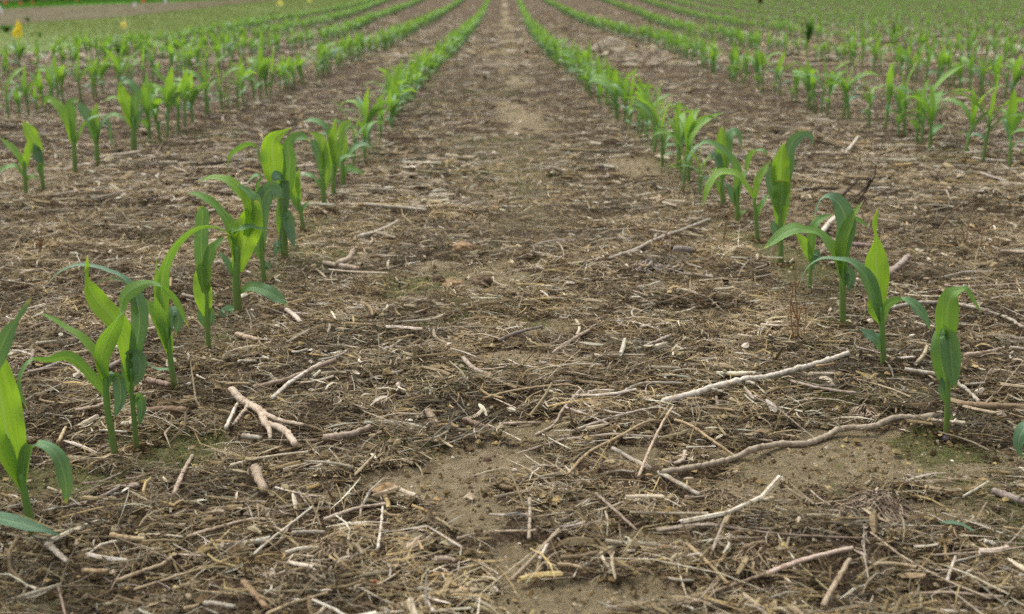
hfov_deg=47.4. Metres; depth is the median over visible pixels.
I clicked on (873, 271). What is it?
corn seedling
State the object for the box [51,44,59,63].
corn seedling
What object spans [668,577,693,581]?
stalk piece
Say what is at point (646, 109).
corn seedling
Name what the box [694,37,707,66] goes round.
corn seedling
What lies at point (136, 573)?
stalk piece
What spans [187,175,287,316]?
corn seedling
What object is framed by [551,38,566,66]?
corn seedling
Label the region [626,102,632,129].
corn seedling
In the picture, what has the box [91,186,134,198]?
stick
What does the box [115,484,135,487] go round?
stalk piece
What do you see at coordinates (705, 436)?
bent straw
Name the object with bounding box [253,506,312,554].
straw
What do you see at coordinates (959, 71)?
corn seedling
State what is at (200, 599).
straw and stalk litter
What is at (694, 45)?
corn seedling
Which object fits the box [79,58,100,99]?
corn seedling
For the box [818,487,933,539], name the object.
root clump
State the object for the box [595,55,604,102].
corn seedling
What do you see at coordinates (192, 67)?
corn seedling
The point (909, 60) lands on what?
corn seedling
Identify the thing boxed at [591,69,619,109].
corn seedling
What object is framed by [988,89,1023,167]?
corn seedling
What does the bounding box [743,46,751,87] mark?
corn seedling
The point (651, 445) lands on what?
bent straw
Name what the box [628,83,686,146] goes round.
corn seedling
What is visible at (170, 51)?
corn seedling
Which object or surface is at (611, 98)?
corn seedling
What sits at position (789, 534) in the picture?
straw
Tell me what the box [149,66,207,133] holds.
corn seedling
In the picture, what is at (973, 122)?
corn seedling
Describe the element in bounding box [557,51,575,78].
corn seedling
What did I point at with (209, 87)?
corn seedling
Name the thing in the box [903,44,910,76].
corn seedling
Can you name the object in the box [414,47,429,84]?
corn seedling
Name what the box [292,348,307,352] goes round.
stalk piece
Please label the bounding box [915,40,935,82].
corn seedling
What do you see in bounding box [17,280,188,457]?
corn seedling
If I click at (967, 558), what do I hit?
stalk piece
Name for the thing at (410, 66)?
corn seedling
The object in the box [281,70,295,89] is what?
corn seedling
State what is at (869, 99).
corn seedling
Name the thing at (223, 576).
stalk piece
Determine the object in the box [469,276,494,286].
soil clod
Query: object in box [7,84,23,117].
corn seedling
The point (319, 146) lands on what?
corn seedling
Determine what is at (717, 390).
stalk piece
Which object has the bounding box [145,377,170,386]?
stalk piece
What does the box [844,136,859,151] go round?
straw
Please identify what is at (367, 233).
stalk piece
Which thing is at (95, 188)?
stick
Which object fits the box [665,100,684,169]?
corn seedling
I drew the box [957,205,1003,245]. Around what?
dry weed
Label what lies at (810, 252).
corn seedling
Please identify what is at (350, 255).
stalk piece
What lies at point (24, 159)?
corn seedling
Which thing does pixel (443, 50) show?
corn seedling
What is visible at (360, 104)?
corn seedling
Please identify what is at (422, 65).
corn seedling
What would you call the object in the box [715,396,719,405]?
stalk piece
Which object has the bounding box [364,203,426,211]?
stalk piece
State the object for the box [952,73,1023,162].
corn seedling
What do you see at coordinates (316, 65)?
corn seedling
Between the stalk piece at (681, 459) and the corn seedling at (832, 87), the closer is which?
the stalk piece at (681, 459)
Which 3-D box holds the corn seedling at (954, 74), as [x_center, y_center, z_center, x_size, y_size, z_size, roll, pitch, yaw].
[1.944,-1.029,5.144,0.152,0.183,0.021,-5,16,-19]
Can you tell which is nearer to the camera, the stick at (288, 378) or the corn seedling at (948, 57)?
the stick at (288, 378)
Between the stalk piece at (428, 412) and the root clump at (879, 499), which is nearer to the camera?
the root clump at (879, 499)
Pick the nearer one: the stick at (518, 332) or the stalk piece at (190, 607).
the stalk piece at (190, 607)
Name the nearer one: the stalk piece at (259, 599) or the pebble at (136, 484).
the stalk piece at (259, 599)
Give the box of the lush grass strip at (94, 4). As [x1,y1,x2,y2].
[1,0,208,8]
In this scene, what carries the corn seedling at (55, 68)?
on the ground at (464, 468)
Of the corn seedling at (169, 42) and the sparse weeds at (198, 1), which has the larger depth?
the sparse weeds at (198, 1)
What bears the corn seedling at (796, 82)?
on the ground at (464, 468)
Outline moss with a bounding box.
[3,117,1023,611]
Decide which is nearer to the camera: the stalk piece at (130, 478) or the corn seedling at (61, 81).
the stalk piece at (130, 478)
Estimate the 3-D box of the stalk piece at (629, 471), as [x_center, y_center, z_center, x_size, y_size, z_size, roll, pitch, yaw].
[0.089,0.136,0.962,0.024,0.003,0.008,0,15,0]
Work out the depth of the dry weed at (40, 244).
1.85 m
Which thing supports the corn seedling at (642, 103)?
on the ground at (464, 468)
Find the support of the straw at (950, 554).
on the ground at (464, 468)
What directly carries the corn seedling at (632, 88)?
on the ground at (464, 468)
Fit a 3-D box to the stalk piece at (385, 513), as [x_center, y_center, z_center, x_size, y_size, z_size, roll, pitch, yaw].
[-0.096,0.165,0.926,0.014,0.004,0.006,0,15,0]
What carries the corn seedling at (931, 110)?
on the ground at (464, 468)
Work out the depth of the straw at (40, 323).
1.47 m
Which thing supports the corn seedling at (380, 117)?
on the ground at (464, 468)
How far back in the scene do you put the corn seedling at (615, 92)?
3.81 m
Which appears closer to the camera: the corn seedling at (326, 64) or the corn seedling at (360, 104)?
the corn seedling at (360, 104)
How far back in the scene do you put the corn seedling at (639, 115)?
3.48 m
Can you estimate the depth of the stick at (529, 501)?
0.89 m
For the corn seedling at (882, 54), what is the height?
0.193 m
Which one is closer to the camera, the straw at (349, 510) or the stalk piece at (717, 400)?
the straw at (349, 510)
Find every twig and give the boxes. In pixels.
[671,576,720,598]
[790,380,856,393]
[820,558,851,607]
[831,237,886,248]
[841,164,875,202]
[890,300,1023,328]
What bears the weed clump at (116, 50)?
on the ground at (464, 468)
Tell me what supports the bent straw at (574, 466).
on the ground at (464, 468)
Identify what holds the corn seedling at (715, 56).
on the ground at (464, 468)
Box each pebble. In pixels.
[129,482,139,489]
[483,457,491,461]
[941,435,949,440]
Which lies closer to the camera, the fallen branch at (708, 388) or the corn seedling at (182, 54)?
the fallen branch at (708, 388)
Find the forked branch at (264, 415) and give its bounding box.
[228,386,303,447]
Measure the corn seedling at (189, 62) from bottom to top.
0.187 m
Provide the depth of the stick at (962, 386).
1.23 m
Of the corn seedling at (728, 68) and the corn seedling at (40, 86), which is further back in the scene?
the corn seedling at (728, 68)
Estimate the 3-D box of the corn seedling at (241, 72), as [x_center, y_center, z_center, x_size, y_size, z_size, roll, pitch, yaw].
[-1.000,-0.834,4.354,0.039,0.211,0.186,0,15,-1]
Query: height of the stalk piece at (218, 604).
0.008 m
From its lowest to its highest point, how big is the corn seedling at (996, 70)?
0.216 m
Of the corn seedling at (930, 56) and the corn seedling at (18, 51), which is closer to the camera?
the corn seedling at (930, 56)
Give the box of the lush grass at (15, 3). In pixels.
[0,0,209,8]
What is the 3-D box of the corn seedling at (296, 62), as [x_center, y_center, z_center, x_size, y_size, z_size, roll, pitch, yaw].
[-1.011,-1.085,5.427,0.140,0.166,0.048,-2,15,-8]
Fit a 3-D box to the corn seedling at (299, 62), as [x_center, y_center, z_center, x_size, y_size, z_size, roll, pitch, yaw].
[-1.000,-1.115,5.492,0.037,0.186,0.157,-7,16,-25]
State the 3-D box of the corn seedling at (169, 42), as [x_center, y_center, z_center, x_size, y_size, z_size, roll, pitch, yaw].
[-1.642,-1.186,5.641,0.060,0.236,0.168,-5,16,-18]
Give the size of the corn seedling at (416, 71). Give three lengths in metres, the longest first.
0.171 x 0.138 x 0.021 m
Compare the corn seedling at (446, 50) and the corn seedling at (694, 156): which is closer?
the corn seedling at (694, 156)
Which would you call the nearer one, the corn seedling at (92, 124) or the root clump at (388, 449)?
the root clump at (388, 449)
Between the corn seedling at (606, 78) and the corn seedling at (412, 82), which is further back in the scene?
the corn seedling at (412, 82)
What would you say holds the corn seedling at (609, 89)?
on the ground at (464, 468)
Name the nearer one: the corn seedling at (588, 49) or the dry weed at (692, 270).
the dry weed at (692, 270)
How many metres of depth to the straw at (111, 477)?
1.00 m
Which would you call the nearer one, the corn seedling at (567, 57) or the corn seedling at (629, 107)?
the corn seedling at (629, 107)
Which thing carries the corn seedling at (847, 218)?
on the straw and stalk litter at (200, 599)
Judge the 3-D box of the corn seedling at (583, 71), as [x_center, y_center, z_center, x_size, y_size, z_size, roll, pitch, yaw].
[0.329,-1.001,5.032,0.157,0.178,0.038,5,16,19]
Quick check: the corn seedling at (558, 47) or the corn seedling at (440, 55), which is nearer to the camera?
the corn seedling at (440, 55)
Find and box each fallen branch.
[661,350,849,403]
[662,410,943,473]
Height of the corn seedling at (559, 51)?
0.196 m
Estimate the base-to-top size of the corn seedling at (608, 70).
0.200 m
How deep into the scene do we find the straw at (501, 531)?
0.87 m
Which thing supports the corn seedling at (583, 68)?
on the ground at (464, 468)
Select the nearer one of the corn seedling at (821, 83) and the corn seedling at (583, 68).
the corn seedling at (821, 83)
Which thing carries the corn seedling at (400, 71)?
on the ground at (464, 468)
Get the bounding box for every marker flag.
[12,18,21,47]
[120,16,126,32]
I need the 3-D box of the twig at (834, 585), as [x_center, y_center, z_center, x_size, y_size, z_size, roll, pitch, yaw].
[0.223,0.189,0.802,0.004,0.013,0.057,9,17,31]
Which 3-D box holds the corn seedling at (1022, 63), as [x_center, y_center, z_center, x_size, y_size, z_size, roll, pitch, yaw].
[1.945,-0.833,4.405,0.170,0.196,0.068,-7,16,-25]
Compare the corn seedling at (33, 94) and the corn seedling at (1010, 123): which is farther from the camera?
the corn seedling at (33, 94)
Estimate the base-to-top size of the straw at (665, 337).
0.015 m
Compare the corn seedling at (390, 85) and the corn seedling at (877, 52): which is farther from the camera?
the corn seedling at (877, 52)
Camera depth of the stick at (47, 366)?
1.25 m
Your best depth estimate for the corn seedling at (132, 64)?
5.16 m
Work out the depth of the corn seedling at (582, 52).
5.80 m
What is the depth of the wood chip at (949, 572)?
0.82 m
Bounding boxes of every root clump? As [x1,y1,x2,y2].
[301,537,356,564]
[350,440,411,472]
[628,256,665,274]
[684,486,752,510]
[720,542,781,577]
[801,484,830,499]
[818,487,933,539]
[844,403,886,419]
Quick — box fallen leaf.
[940,520,975,531]
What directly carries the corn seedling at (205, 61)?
on the ground at (464, 468)
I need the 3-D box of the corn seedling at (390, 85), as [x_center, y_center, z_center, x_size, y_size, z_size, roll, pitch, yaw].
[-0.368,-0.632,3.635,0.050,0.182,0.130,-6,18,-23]
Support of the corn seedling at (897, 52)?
on the ground at (464, 468)
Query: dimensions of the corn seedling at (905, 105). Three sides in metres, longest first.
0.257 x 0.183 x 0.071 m
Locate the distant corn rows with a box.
[50,0,1023,67]
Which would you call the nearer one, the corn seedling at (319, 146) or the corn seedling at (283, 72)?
the corn seedling at (319, 146)
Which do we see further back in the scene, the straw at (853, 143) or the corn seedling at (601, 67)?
the corn seedling at (601, 67)
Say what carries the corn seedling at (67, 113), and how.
on the ground at (464, 468)
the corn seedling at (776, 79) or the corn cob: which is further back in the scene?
the corn seedling at (776, 79)
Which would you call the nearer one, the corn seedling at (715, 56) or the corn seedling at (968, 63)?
the corn seedling at (968, 63)
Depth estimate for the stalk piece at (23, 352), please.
1.32 m
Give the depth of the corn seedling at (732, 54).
5.58 m
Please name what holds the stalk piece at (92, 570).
on the ground at (464, 468)
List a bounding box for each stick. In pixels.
[28,361,60,373]
[45,186,104,197]
[57,586,65,613]
[67,484,120,508]
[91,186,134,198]
[109,359,120,368]
[253,358,336,389]
[270,360,324,399]
[498,325,542,341]
[509,528,559,581]
[512,506,543,512]
[527,497,531,539]
[610,446,700,495]
[904,367,979,401]
[911,591,1003,597]
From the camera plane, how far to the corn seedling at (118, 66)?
4.91 m
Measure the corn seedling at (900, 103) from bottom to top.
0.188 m
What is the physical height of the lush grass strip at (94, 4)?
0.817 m
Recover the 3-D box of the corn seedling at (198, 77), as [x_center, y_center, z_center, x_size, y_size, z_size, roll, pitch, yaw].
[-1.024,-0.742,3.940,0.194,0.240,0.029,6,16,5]
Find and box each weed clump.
[0,24,12,31]
[113,41,119,54]
[803,21,815,42]
[890,24,899,36]
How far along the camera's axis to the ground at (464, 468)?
1.24 m
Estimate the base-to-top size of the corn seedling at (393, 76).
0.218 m
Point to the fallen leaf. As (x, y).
(956, 522)
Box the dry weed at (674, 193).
[653,183,682,204]
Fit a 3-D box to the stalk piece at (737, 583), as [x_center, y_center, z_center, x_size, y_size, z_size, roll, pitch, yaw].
[0.144,0.193,0.797,0.084,0.010,0.013,-6,16,-21]
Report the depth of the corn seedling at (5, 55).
6.00 m
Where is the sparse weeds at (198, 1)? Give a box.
[0,0,270,24]
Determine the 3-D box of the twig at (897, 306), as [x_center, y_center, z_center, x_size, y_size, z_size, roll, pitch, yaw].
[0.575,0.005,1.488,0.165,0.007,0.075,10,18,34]
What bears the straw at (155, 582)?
on the ground at (464, 468)
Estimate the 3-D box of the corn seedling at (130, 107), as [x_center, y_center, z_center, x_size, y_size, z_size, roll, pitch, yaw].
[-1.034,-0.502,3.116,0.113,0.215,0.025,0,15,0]
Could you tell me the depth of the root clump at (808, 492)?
0.95 m
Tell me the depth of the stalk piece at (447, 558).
0.83 m
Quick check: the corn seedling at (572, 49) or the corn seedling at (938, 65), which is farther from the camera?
the corn seedling at (572, 49)
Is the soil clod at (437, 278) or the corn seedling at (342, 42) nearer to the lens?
the soil clod at (437, 278)
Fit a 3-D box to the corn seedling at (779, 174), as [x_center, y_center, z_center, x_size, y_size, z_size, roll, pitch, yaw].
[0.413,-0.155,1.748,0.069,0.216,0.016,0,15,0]
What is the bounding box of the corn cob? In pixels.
[673,245,693,253]
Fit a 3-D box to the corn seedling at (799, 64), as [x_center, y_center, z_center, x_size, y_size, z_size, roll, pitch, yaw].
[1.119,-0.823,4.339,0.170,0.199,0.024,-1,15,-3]
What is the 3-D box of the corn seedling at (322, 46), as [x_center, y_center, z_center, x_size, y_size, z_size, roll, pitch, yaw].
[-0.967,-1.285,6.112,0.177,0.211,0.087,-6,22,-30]
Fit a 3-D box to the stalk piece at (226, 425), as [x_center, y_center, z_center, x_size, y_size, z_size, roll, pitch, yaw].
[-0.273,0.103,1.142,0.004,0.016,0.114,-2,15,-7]
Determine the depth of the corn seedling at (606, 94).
4.24 m
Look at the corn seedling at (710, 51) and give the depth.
6.22 m
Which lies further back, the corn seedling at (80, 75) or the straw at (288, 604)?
the corn seedling at (80, 75)
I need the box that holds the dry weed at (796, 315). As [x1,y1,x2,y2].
[787,262,806,338]
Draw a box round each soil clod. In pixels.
[431,274,444,282]
[442,279,465,288]
[452,241,474,252]
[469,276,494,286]
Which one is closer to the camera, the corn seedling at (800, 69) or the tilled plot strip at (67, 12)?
the corn seedling at (800, 69)
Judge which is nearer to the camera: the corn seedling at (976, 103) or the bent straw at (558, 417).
the bent straw at (558, 417)
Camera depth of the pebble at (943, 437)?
1.07 m
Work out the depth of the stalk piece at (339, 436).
1.06 m
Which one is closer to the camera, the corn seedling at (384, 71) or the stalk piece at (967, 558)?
the stalk piece at (967, 558)
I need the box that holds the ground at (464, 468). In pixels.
[0,0,1023,613]
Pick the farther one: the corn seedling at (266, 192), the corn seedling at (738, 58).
the corn seedling at (738, 58)
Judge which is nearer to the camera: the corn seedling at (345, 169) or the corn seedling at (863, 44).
the corn seedling at (345, 169)
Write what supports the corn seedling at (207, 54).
on the ground at (464, 468)
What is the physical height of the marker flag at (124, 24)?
0.300 m
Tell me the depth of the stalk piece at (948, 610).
0.77 m
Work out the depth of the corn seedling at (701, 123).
2.49 m
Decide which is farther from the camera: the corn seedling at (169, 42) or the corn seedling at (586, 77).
the corn seedling at (169, 42)
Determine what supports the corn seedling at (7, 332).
on the ground at (464, 468)
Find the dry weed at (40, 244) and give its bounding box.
[34,228,46,253]
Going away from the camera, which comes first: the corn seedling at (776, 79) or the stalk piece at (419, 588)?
the stalk piece at (419, 588)
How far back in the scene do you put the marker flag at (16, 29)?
8.07 m
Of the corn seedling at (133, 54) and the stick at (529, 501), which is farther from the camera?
the corn seedling at (133, 54)
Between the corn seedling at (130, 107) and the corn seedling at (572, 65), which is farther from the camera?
the corn seedling at (572, 65)
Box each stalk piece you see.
[12,349,30,353]
[39,398,55,403]
[81,568,107,573]
[99,429,127,432]
[109,532,145,541]
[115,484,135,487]
[115,552,177,582]
[127,474,142,479]
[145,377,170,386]
[145,405,186,414]
[172,454,193,495]
[181,293,193,298]
[183,604,198,610]
[187,517,272,537]
[203,600,235,608]
[205,590,237,595]
[216,573,236,579]
[224,402,238,429]
[226,382,249,385]
[235,332,259,341]
[237,359,256,362]
[240,579,268,609]
[241,433,261,440]
[250,463,268,492]
[291,530,324,535]
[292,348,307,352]
[307,303,328,305]
[322,261,359,270]
[322,424,370,441]
[335,248,355,265]
[357,220,397,237]
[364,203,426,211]
[384,511,399,517]
[411,504,450,520]
[417,587,433,591]
[424,408,439,427]
[435,555,455,562]
[461,356,492,373]
[462,417,488,430]
[499,484,513,489]
[552,329,589,354]
[558,562,581,569]
[560,551,597,559]
[606,470,633,473]
[608,218,710,259]
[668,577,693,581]
[674,449,686,464]
[675,572,766,599]
[696,524,724,527]
[699,567,732,575]
[711,387,723,392]
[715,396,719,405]
[739,372,761,375]
[742,540,764,549]
[745,380,755,384]
[766,546,853,575]
[821,215,835,231]
[889,254,910,275]
[940,608,966,612]
[954,554,983,562]
[957,400,1023,409]
[964,346,1005,357]
[964,381,985,385]
[979,172,1006,181]
[984,539,996,545]
[991,487,1023,504]
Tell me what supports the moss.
on the ground at (464, 468)
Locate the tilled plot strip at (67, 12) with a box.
[0,0,273,25]
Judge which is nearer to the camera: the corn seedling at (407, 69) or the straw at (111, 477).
the straw at (111, 477)
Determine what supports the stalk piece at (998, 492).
on the ground at (464, 468)
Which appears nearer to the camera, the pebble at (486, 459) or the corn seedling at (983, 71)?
the pebble at (486, 459)
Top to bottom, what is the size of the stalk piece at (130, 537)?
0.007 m
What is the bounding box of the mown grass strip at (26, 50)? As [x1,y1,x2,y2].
[0,0,353,54]
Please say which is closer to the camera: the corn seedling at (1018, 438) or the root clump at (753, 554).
the root clump at (753, 554)
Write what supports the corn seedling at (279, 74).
on the ground at (464, 468)
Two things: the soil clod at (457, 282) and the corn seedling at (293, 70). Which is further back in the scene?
the corn seedling at (293, 70)
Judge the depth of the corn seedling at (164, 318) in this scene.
1.21 m
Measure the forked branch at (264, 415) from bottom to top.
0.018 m
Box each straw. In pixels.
[29,321,54,327]
[81,472,121,484]
[134,566,205,590]
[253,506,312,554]
[265,591,327,613]
[323,503,384,520]
[376,506,383,549]
[457,529,535,539]
[483,384,579,398]
[498,421,540,424]
[535,389,581,435]
[567,419,661,474]
[578,404,665,430]
[618,381,683,395]
[637,406,673,476]
[644,334,671,345]
[674,418,734,455]
[706,522,870,539]
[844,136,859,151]
[869,531,990,599]
[931,546,1023,555]
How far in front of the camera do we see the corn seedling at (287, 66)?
5.27 m
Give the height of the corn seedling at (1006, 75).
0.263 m
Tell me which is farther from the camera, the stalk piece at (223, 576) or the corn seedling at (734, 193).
the corn seedling at (734, 193)
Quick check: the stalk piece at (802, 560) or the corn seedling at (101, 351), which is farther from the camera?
the corn seedling at (101, 351)
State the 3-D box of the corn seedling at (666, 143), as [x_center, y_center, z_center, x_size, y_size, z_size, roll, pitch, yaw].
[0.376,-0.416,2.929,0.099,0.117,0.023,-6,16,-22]
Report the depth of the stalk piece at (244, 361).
1.30 m
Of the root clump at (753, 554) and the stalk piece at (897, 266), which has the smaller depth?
the root clump at (753, 554)
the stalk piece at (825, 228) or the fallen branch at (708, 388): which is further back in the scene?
the stalk piece at (825, 228)
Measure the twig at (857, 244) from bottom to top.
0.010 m
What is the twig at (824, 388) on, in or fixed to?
on the ground at (464, 468)
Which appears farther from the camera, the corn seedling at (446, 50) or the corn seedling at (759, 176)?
the corn seedling at (446, 50)
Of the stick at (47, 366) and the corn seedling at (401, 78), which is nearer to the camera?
the stick at (47, 366)
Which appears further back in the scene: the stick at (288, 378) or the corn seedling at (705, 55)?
the corn seedling at (705, 55)
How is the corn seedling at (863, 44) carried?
on the ground at (464, 468)
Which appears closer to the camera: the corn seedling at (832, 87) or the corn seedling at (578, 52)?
the corn seedling at (832, 87)
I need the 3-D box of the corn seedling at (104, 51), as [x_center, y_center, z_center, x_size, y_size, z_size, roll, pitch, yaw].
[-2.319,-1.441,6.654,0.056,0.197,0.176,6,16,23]
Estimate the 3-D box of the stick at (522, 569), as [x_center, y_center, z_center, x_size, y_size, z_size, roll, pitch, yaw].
[0.017,0.177,0.835,0.005,0.018,0.060,11,18,36]
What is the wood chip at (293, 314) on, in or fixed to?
on the ground at (464, 468)
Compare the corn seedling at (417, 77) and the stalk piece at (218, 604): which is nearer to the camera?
the stalk piece at (218, 604)
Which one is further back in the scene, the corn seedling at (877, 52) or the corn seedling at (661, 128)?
the corn seedling at (877, 52)
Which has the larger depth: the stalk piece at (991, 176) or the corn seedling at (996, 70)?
the corn seedling at (996, 70)
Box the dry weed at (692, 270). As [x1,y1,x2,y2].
[622,204,700,278]
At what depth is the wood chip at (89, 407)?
1.12 m
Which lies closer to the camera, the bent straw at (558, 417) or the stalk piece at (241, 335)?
the bent straw at (558, 417)
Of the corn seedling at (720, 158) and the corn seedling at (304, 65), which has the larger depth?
the corn seedling at (304, 65)
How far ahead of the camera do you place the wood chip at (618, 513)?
0.90 m
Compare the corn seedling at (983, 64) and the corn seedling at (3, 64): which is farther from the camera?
the corn seedling at (3, 64)
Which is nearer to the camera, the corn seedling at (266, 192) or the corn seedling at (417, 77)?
the corn seedling at (266, 192)
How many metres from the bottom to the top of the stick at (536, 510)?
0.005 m
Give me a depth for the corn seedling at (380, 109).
3.21 m
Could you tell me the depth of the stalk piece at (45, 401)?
1.16 m
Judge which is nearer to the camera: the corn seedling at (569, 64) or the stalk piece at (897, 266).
the stalk piece at (897, 266)
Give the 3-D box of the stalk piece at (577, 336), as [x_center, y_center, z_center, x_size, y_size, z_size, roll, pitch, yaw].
[0.068,0.040,1.360,0.008,0.006,0.106,7,16,25]
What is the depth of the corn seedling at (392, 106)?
3.52 m
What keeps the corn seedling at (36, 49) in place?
on the ground at (464, 468)
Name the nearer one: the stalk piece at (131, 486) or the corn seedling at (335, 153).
the stalk piece at (131, 486)
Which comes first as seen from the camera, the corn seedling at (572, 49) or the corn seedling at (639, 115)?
the corn seedling at (639, 115)
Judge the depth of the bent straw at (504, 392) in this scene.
1.17 m
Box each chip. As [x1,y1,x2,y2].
[44,542,69,561]
[56,426,66,443]
[75,402,103,410]
[284,308,302,321]
[371,482,396,494]
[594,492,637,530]
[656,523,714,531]
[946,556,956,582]
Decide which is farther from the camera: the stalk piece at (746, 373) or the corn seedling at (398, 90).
the corn seedling at (398, 90)
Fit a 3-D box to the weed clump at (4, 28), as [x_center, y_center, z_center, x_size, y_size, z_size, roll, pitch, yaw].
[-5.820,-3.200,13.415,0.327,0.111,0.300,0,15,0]
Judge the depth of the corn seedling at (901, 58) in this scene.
5.91 m
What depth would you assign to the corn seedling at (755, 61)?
5.04 m
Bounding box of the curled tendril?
[40,291,55,331]
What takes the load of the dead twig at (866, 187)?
on the ground at (464, 468)
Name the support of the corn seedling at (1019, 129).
on the ground at (464, 468)
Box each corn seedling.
[0,58,7,79]
[0,67,24,117]
[0,138,37,193]
[0,298,61,535]
[0,360,72,539]
[2,43,8,77]
[4,64,37,116]
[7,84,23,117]
[8,34,31,75]
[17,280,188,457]
[22,121,45,189]
[27,84,43,114]
[29,38,46,75]
[29,68,46,109]
[34,52,74,99]
[36,64,69,104]
[39,59,59,108]
[43,95,111,172]
[47,255,148,449]
[51,40,79,64]
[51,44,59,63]
[56,50,93,102]
[60,31,91,70]
[64,44,81,66]
[76,102,126,164]
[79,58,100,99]
[82,35,112,62]
[83,50,112,96]
[83,55,116,96]
[90,37,110,60]
[101,46,131,87]
[102,78,143,150]
[106,47,126,88]
[106,50,141,90]
[115,72,169,143]
[121,47,153,82]
[124,55,145,80]
[136,45,171,82]
[145,225,230,388]
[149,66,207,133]
[149,79,164,141]
[152,67,189,137]
[153,44,173,73]
[153,60,162,82]
[158,42,194,77]
[164,68,198,125]
[167,37,177,69]
[171,41,207,70]
[174,43,197,77]
[174,71,208,122]
[176,41,198,69]
[184,50,234,116]
[185,45,191,75]
[186,35,201,74]
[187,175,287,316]
[193,65,222,113]
[193,206,224,350]
[196,63,246,113]
[199,50,216,73]
[201,42,221,71]
[204,30,221,70]
[208,32,238,66]
[209,59,256,107]
[214,83,240,110]
[216,37,223,70]
[227,52,273,100]
[227,128,309,258]
[238,55,251,106]
[247,42,278,100]
[247,173,281,282]
[252,46,292,96]
[262,55,277,97]
[273,60,291,91]
[277,55,295,89]
[278,55,287,89]
[280,56,308,75]
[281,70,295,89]
[285,58,297,87]
[289,49,318,84]
[290,167,310,231]
[295,50,305,86]
[300,132,330,207]
[302,43,330,76]
[303,117,356,196]
[307,49,328,79]
[311,36,340,73]
[312,43,327,75]
[313,39,346,73]
[315,41,341,74]
[316,42,326,76]
[321,119,372,188]
[329,100,383,164]
[332,51,346,68]
[337,44,346,66]
[339,34,345,65]
[340,88,391,148]
[340,92,388,142]
[343,36,347,66]
[348,106,381,162]
[365,63,410,90]
[369,92,399,120]
[376,68,413,104]
[377,69,409,114]
[377,74,415,125]
[377,96,387,140]
[378,63,422,114]
[378,75,407,118]
[385,90,402,128]
[388,74,404,126]
[389,67,426,108]
[391,65,406,113]
[392,63,423,103]
[393,51,427,94]
[393,55,415,98]
[408,53,437,88]
[408,61,423,98]
[409,54,423,84]
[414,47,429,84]
[416,56,427,91]
[419,52,437,81]
[425,46,447,79]
[425,52,442,81]
[432,45,444,76]
[433,41,445,74]
[438,42,458,70]
[438,44,445,71]
[442,37,452,65]
[544,38,568,69]
[546,31,569,64]
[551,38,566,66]
[556,42,581,72]
[557,48,584,74]
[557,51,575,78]
[558,38,580,74]
[561,55,576,78]
[563,47,595,82]
[568,60,582,84]
[570,51,595,91]
[571,54,600,91]
[574,49,592,85]
[576,44,582,81]
[577,63,595,97]
[580,49,596,69]
[581,54,617,97]
[584,40,601,63]
[584,61,595,95]
[587,67,621,121]
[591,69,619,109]
[592,68,637,119]
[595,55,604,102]
[595,78,612,113]
[595,82,604,104]
[597,71,624,107]
[604,59,613,98]
[609,68,654,125]
[610,68,633,123]
[623,97,669,140]
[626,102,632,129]
[628,83,666,133]
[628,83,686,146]
[629,80,673,143]
[632,82,690,152]
[633,83,686,146]
[633,97,690,165]
[636,74,645,134]
[644,123,673,152]
[651,113,723,190]
[662,107,685,177]
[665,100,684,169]
[677,137,710,192]
[679,34,699,62]
[679,150,716,196]
[685,109,718,183]
[687,26,708,66]
[693,35,723,71]
[693,140,767,223]
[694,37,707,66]
[696,40,707,69]
[699,37,709,70]
[702,161,769,240]
[703,42,722,77]
[706,36,717,72]
[706,45,721,73]
[711,125,742,206]
[723,41,741,79]
[729,39,737,83]
[730,55,742,83]
[732,58,750,85]
[733,44,744,83]
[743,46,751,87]
[744,46,764,90]
[752,50,785,94]
[763,51,796,97]
[763,193,868,326]
[765,131,813,263]
[771,65,784,94]
[788,66,802,101]
[788,67,812,104]
[791,58,829,104]
[792,58,818,109]
[793,72,816,112]
[796,214,833,289]
[799,208,930,366]
[806,59,850,113]
[817,60,877,119]
[823,70,845,116]
[824,60,881,119]
[840,38,861,68]
[845,35,860,67]
[857,36,875,69]
[858,79,883,126]
[862,31,895,71]
[866,42,893,73]
[867,40,879,71]
[877,57,937,137]
[884,61,894,129]
[884,80,915,135]
[890,78,947,143]
[891,41,904,77]
[896,64,965,144]
[898,47,912,78]
[901,46,922,80]
[901,80,969,151]
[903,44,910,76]
[909,42,926,81]
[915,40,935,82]
[921,50,939,81]
[930,285,981,434]
[937,85,1005,153]
[939,45,954,84]
[941,53,966,90]
[943,43,965,89]
[950,54,966,90]
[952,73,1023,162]
[955,50,974,95]
[966,57,1004,96]
[970,54,993,96]
[984,41,1023,100]
[987,53,1010,90]
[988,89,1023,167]
[1006,54,1023,96]
[1009,61,1023,75]
[1009,113,1023,152]
[1012,128,1023,133]
[1013,421,1023,458]
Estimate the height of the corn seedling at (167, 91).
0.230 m
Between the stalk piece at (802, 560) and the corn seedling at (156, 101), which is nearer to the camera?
the stalk piece at (802, 560)
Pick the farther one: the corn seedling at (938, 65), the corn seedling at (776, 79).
the corn seedling at (938, 65)
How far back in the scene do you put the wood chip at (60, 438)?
1.08 m
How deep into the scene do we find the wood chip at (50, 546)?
0.86 m
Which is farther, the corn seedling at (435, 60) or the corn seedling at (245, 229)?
the corn seedling at (435, 60)
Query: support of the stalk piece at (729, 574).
on the ground at (464, 468)
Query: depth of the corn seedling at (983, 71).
4.77 m
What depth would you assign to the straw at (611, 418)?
1.10 m

